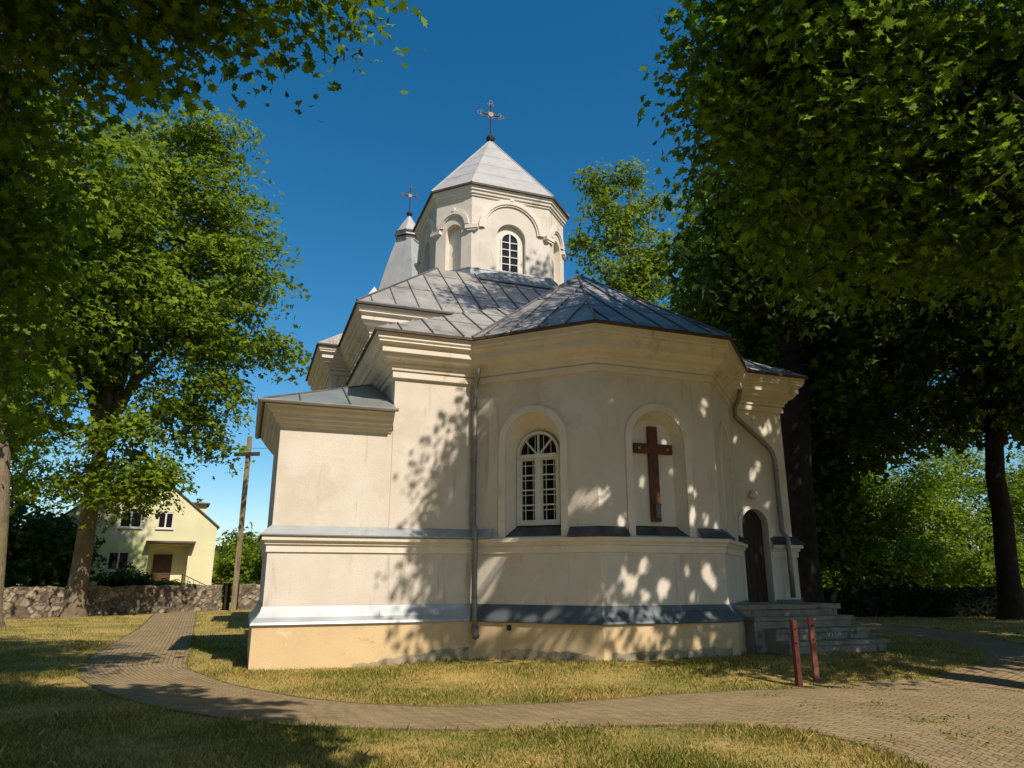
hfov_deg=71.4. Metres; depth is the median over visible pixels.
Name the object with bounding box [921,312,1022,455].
tall tree
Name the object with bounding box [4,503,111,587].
garden shrub
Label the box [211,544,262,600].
garden shrub
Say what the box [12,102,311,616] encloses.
ash tree
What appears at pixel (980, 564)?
wood edge tree
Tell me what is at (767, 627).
door steps
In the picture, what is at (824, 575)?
wood edge tree
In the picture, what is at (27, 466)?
tree
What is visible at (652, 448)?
wooden cross
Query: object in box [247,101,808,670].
church
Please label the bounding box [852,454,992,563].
wood edge tree
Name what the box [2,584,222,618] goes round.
stone wall
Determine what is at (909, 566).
wood edge tree
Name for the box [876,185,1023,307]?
maple tree
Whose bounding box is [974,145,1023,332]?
maple tree
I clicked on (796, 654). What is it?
post
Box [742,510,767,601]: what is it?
door
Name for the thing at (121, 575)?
garden bush
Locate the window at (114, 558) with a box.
[104,552,129,571]
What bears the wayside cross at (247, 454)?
on the ground at (625, 679)
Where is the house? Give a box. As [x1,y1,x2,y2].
[58,468,219,585]
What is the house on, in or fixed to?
on the ground at (625, 679)
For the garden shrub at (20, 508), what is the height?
7.411 m
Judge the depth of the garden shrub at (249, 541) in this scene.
52.60 m
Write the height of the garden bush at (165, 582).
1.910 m
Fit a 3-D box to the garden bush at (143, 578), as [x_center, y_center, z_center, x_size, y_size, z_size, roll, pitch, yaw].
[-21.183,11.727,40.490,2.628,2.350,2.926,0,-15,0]
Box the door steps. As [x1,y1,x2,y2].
[736,601,889,654]
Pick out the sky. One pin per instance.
(564, 77)
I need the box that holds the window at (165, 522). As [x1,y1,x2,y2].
[155,513,173,529]
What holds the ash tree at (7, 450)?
on the ground at (625, 679)
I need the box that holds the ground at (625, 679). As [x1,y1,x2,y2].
[0,582,1023,767]
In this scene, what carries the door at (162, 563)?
in the house
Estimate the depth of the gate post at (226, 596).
35.46 m
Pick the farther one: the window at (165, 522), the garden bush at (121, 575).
the window at (165, 522)
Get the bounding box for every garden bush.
[89,561,140,586]
[120,569,162,585]
[146,577,190,585]
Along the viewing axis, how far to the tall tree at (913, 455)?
32.13 m
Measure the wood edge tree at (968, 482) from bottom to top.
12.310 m
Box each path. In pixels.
[78,611,1023,767]
[851,619,1023,691]
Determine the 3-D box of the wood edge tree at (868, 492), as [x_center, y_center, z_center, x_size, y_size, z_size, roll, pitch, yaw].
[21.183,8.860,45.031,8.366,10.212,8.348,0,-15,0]
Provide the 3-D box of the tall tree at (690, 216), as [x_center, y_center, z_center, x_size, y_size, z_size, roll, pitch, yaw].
[12.861,-0.095,37.363,11.394,23.417,12.766,0,-15,0]
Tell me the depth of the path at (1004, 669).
13.27 m
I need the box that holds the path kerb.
[76,610,1022,766]
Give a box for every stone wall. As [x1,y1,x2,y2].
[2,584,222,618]
[236,584,259,609]
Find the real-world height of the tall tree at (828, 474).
11.498 m
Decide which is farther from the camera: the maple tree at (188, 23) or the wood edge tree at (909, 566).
the wood edge tree at (909, 566)
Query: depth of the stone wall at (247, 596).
36.06 m
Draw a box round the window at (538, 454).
[505,431,560,536]
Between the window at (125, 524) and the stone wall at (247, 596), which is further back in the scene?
the window at (125, 524)
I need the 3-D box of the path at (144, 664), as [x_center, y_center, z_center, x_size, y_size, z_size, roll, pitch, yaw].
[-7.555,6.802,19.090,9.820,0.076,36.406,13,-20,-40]
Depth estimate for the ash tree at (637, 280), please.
47.86 m
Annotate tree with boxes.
[0,0,426,460]
[0,55,180,627]
[5,431,120,585]
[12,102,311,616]
[564,156,679,306]
[637,0,1023,359]
[652,80,984,602]
[653,192,817,413]
[718,266,955,588]
[809,144,1023,620]
[809,370,912,589]
[819,549,871,589]
[829,457,916,556]
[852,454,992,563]
[860,423,1022,557]
[860,532,981,589]
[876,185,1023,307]
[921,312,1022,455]
[938,537,1023,589]
[958,447,1023,552]
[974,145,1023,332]
[982,447,1023,539]
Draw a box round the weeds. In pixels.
[552,683,1018,748]
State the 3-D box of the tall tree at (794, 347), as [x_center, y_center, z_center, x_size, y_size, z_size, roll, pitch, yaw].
[11.243,-1.891,26.907,11.440,21.211,11.154,0,-15,0]
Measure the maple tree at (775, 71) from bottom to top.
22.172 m
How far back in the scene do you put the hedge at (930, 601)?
27.57 m
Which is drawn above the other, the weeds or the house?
the house
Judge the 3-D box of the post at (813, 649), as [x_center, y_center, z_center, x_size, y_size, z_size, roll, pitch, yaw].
[4.694,4.192,11.063,0.082,1.070,0.077,2,-15,-8]
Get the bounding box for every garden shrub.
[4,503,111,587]
[5,500,47,585]
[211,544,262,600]
[213,521,261,584]
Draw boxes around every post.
[222,583,231,609]
[789,620,802,686]
[807,617,819,681]
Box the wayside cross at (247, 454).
[230,436,259,610]
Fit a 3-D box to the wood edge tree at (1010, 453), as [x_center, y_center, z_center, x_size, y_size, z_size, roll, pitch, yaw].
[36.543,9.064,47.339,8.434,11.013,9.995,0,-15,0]
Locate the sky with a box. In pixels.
[1,0,1023,553]
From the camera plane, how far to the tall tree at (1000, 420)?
26.38 m
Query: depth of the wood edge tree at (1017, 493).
44.28 m
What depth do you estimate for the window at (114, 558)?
44.02 m
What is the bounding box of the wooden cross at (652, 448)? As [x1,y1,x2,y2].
[633,426,671,521]
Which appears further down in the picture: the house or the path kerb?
the path kerb
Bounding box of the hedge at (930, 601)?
[823,585,1023,616]
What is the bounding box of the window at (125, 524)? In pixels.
[117,511,141,528]
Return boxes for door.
[151,554,172,580]
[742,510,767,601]

